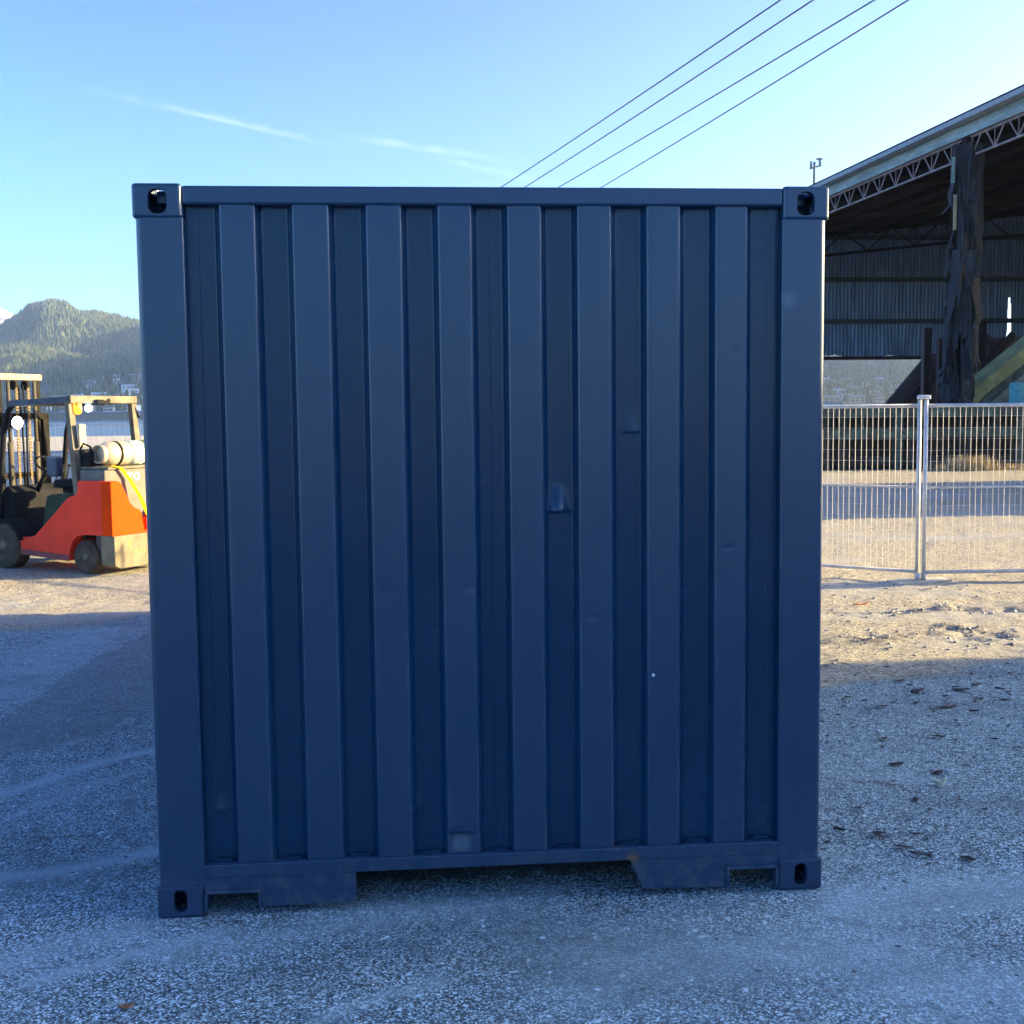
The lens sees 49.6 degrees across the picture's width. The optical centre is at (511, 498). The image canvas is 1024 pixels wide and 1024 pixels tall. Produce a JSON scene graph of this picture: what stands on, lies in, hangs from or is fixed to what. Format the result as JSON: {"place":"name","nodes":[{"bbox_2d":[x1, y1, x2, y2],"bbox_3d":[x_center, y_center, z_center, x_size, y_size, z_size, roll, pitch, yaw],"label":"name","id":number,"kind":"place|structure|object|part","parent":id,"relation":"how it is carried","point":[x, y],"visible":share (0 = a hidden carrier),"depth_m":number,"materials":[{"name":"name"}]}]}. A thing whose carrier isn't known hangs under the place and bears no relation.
{"place":"outdoors","nodes":[
{"label":"outdoors","id":0,"kind":"place"},
{"bbox_2d":[0,308,13,323],"bbox_3d":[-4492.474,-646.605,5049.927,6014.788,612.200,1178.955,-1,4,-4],"label":"mountains","id":1,"kind":"structure","parent":0,"point":[4,314],"depth_m":5338.25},
{"bbox_2d":[6,421,143,436],"bbox_3d":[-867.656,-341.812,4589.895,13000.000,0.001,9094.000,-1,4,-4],"label":"water","id":2,"kind":"structure","parent":0,"point":[57,431],"depth_m":357.19,"materials":[{"name":"blue liquid"}]},
{"bbox_2d":[0,311,916,420],"bbox_3d":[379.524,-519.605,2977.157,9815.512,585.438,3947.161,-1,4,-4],"label":"hills","id":3,"kind":"structure","parent":0,"point":[103,416],"depth_m":1850.63,"materials":[{"name":"green plant"}]},
{"bbox_2d":[58,406,64,411],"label":"house","id":4,"kind":"structure","parent":3,"relation":"on","point":[61,408],"depth_m":1216.45,"materials":[{"name":"white"}]},
{"bbox_2d":[82,405,94,410],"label":"house","id":5,"kind":"structure","parent":3,"relation":"on","point":[83,408],"depth_m":1218.39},
{"bbox_2d":[82,380,95,385],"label":"house","id":6,"kind":"structure","parent":3,"relation":"on","point":[91,381],"depth_m":1814.42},
{"bbox_2d":[91,392,106,395],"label":"house","id":7,"kind":"structure","parent":3,"relation":"on","point":[93,393],"depth_m":1461.28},
{"bbox_2d":[103,405,114,412],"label":"house","id":8,"kind":"structure","parent":3,"relation":"on","point":[108,407],"depth_m":1184.02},
{"bbox_2d":[121,384,136,391],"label":"house","id":9,"kind":"structure","parent":3,"relation":"on","point":[127,386],"depth_m":1577.50,"materials":[{"name":"white"}]},
{"bbox_2d":[122,388,138,394],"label":"house","id":10,"kind":"structure","parent":3,"relation":"on","point":[130,390],"depth_m":1478.07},
{"bbox_2d":[126,405,140,410],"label":"house","id":11,"kind":"structure","parent":3,"relation":"on","point":[138,407],"depth_m":1202.43,"materials":[{"name":"white"}]},
{"bbox_2d":[128,373,140,377],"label":"house","id":12,"kind":"structure","parent":3,"relation":"on","point":[132,375],"depth_m":1835.42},
{"bbox_2d":[0,297,920,411],"bbox_3d":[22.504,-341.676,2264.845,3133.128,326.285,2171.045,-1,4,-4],"label":"forest","id":13,"kind":"object","parent":3,"relation":"on","point":[20,353],"visible":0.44,"depth_m":2287.24,"materials":[{"name":"green plant"}]},
{"bbox_2d":[823,395,841,401],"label":"house","id":14,"kind":"structure","parent":3,"relation":"on","point":[831,398],"depth_m":1209.34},
{"bbox_2d":[830,388,845,394],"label":"house","id":15,"kind":"structure","parent":3,"relation":"on","point":[838,391],"depth_m":1382.25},
{"bbox_2d":[839,393,849,398],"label":"house","id":16,"kind":"structure","parent":3,"relation":"on","point":[843,394],"depth_m":1289.89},
{"bbox_2d":[845,395,865,402],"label":"house","id":17,"kind":"structure","parent":3,"relation":"on","point":[855,398],"depth_m":1211.87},
{"bbox_2d":[847,386,863,392],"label":"house","id":18,"kind":"structure","parent":3,"relation":"on","point":[851,389],"depth_m":1432.63,"materials":[{"name":"grey"}]},
{"bbox_2d":[872,395,883,402],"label":"house","id":19,"kind":"structure","parent":3,"relation":"on","point":[877,398],"depth_m":1214.61,"materials":[{"name":"grey"}]},
{"bbox_2d":[872,377,884,380],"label":"house","id":20,"kind":"structure","parent":3,"relation":"on","point":[879,378],"depth_m":1844.85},
{"bbox_2d":[0,436,1023,1023],"bbox_3d":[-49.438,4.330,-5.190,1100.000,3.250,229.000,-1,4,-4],"label":"ground","id":21,"kind":"structure","parent":0,"point":[496,968],"depth_m":4.21,"materials":[{"name":"grey gravel"}]},
{"bbox_2d":[3,411,142,458],"bbox_3d":[-19.687,-2.711,48.462,12.050,2.150,0.103,-1,4,-4],"label":"chain link fence","id":22,"kind":"object","parent":21,"relation":"on","point":[139,420],"visible":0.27,"depth_m":48.50,"materials":[{"name":"grey metal"}]},
{"bbox_2d":[0,373,147,573],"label":"forklift","id":23,"kind":"object","parent":21,"relation":"on","point":[89,516],"visible":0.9,"depth_m":12.88,"materials":[{"name":"red paint"}]},
{"bbox_2d":[7,424,142,447],"bbox_3d":[-20.953,-3.580,64.392,36.050,1.450,0.103,-1,4,-4],"label":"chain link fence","id":24,"kind":"object","parent":21,"relation":"on","point":[76,425],"visible":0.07,"depth_m":64.06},
{"bbox_2d":[119,1002,133,1008],"bbox_3d":[-1.170,1.540,3.365,0.034,0.016,0.033,2,5,27],"label":"fallen leaf","id":25,"kind":"object","parent":21,"relation":"on","point":[125,1006],"visible":1,"depth_m":3.37,"materials":[{"name":"brown plant"}]},
{"bbox_2d":[131,183,828,917],"bbox_3d":[-0.325,-0.051,7.195,2.442,2.591,6.508,-1,4,-4],"label":"shipping container","id":26,"kind":"object","parent":21,"relation":"on","point":[483,525],"visible":1,"depth_m":3.99,"materials":[{"name":"blue metal"}]},
{"bbox_2d":[809,158,821,183],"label":"lamp pole","id":27,"kind":"object","parent":21,"relation":"on","point":[814,167],"visible":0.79,"depth_m":94.34,"materials":[{"name":"grey metal"}]},
{"bbox_2d":[821,400,921,572],"bbox_3d":[2.929,-0.134,12.268,3.042,1.860,0.041,2,5,32],"label":"wire fence","id":28,"kind":"object","parent":21,"relation":"on","point":[918,474],"visible":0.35,"depth_m":11.65,"materials":[{"name":"metal"}]},
{"bbox_2d":[810,84,1023,403],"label":"mill shed","id":29,"kind":"structure","parent":21,"relation":"on","point":[925,229],"depth_m":55.45,"materials":[{"name":"metal"}]},
{"bbox_2d":[884,332,1020,403],"bbox_3d":[17.091,-4.732,40.779,7.423,2.646,1.600,-1,4,-4],"label":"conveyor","id":30,"kind":"object","parent":29,"relation":"attached to","point":[907,390],"visible":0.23,"depth_m":40.00,"materials":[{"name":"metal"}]},
{"bbox_2d":[972,336,1023,402],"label":"mossy ramp","id":31,"kind":"structure","parent":29,"relation":"attached to","point":[995,377],"depth_m":36.47,"materials":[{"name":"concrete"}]},
{"bbox_2d":[886,573,951,583],"bbox_3d":[4.217,0.817,11.489,0.640,0.088,0.220,-2,5,-16],"label":"fence stand","id":32,"kind":"object","parent":21,"relation":"on","point":[916,579],"visible":1,"depth_m":11.46,"materials":[{"name":"concrete"}]},
{"bbox_2d":[910,850,932,854],"bbox_3d":[1.648,1.427,4.467,0.086,0.020,0.035,1,5,15],"label":"fallen leaf","id":33,"kind":"object","parent":21,"relation":"on","point":[917,852],"visible":1,"depth_m":4.47,"materials":[{"name":"brown plant"}]},
{"bbox_2d":[820,661,1023,869],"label":"leaf litter","id":34,"kind":"object","parent":21,"relation":"on","point":[878,833],"visible":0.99,"depth_m":6.04,"materials":[{"name":"brown plant"}]},
{"bbox_2d":[823,406,1023,470],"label":"loading dock","id":35,"kind":"object","parent":21,"relation":"on","point":[839,435],"visible":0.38,"depth_m":32.63,"materials":[{"name":"grey metal"}]},
{"bbox_2d":[920,327,931,405],"bbox_3d":[14.569,-3.647,39.050,0.287,4.713,0.220,-1,4,-4],"label":"steel post","id":36,"kind":"object","parent":21,"relation":"on","point":[926,358],"visible":0.55,"depth_m":38.93,"materials":[{"name":"black metal"}]},
{"bbox_2d":[935,338,942,403],"bbox_3d":[15.046,-3.470,39.102,0.160,4.342,0.220,-1,4,-4],"label":"steel post","id":37,"kind":"object","parent":21,"relation":"on","point":[939,346],"visible":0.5,"depth_m":38.98,"materials":[{"name":"black metal"}]},
{"bbox_2d":[933,777,945,784],"bbox_3d":[2.037,1.346,5.283,0.054,0.036,0.054,2,5,34],"label":"fallen leaf","id":38,"kind":"object","parent":21,"relation":"on","point":[939,781],"visible":1,"depth_m":5.28,"materials":[{"name":"beige plant"}]},
{"bbox_2d":[941,705,956,707],"bbox_3d":[2.626,1.247,6.662,0.111,0.008,0.062,-2,5,-13],"label":"fallen leaf","id":39,"kind":"object","parent":21,"relation":"on","point":[950,706],"visible":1,"depth_m":6.66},
{"bbox_2d":[952,688,969,689],"bbox_3d":[2.856,1.212,7.059,0.111,0.010,0.050,-1,4,1],"label":"fallen leaf","id":40,"kind":"object","parent":21,"relation":"on","point":[960,688],"visible":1,"depth_m":7.06,"materials":[{"name":"brown plant"}]},
{"bbox_2d":[921,400,1023,579],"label":"wire fence","id":41,"kind":"object","parent":21,"relation":"on","point":[927,405],"visible":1,"depth_m":11.43,"materials":[{"name":"metal"}]},
{"bbox_2d":[917,395,930,398],"bbox_3d":[4.216,-1.036,11.351,0.124,0.042,0.100,-1,4,-4],"label":"fence clamp","id":42,"kind":"object","parent":41,"relation":"attached to","point":[923,396],"visible":1,"depth_m":11.32,"materials":[{"name":"metal"}]},
{"bbox_2d":[974,319,986,374],"bbox_3d":[16.526,-3.829,39.193,0.311,5.010,0.220,-1,4,-4],"label":"steel post","id":43,"kind":"object","parent":21,"relation":"on","point":[981,337],"visible":0.17,"depth_m":39.03,"materials":[{"name":"black metal"}]},
{"bbox_2d":[0,0,1023,335],"label":"sky","id":44,"kind":"structure","parent":0,"point":[99,98],"materials":[{"name":"blue"}]},
{"bbox_2d":[501,0,780,186],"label":"power line","id":45,"kind":"object","parent":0,"point":[655,84],"visible":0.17,"depth_m":41.11,"materials":[{"name":"metal"}]},
{"bbox_2d":[525,0,813,186],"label":"power line","id":46,"kind":"object","parent":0,"point":[682,85],"visible":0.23,"depth_m":41.15,"materials":[{"name":"metal"}]},
{"bbox_2d":[559,0,874,186],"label":"power line","id":47,"kind":"object","parent":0,"point":[731,85],"visible":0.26,"depth_m":42.41,"materials":[{"name":"metal"}]},
{"bbox_2d":[600,0,908,187],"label":"power line","id":48,"kind":"object","parent":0,"point":[768,85],"visible":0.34,"depth_m":42.63,"materials":[{"name":"metal"}]},
{"bbox_2d":[823,402,843,404],"bbox_3d":[9.418,-2.860,33.920,1.320,0.170,0.500,-1,4,-4],"label":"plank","id":49,"kind":"object","parent":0,"point":[833,403],"visible":0.24,"depth_m":33.70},
{"bbox_2d":[927,454,1023,471],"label":"dry grass","id":50,"kind":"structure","parent":0,"point":[978,464],"depth_m":31.62,"materials":[{"name":"plant"}]},
{"bbox_2d":[1009,382,1023,402],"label":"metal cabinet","id":51,"kind":"object","parent":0,"point":[1016,392],"visible":0.55,"depth_m":33.68,"materials":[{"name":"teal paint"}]},
{"bbox_3d":[15.659,-3.172,33.630,0.630,0.619,0.019,-1,4,-4],"label":"door","id":52,"kind":"part","parent":51,"relation":"part of","materials":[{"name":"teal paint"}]}
]}

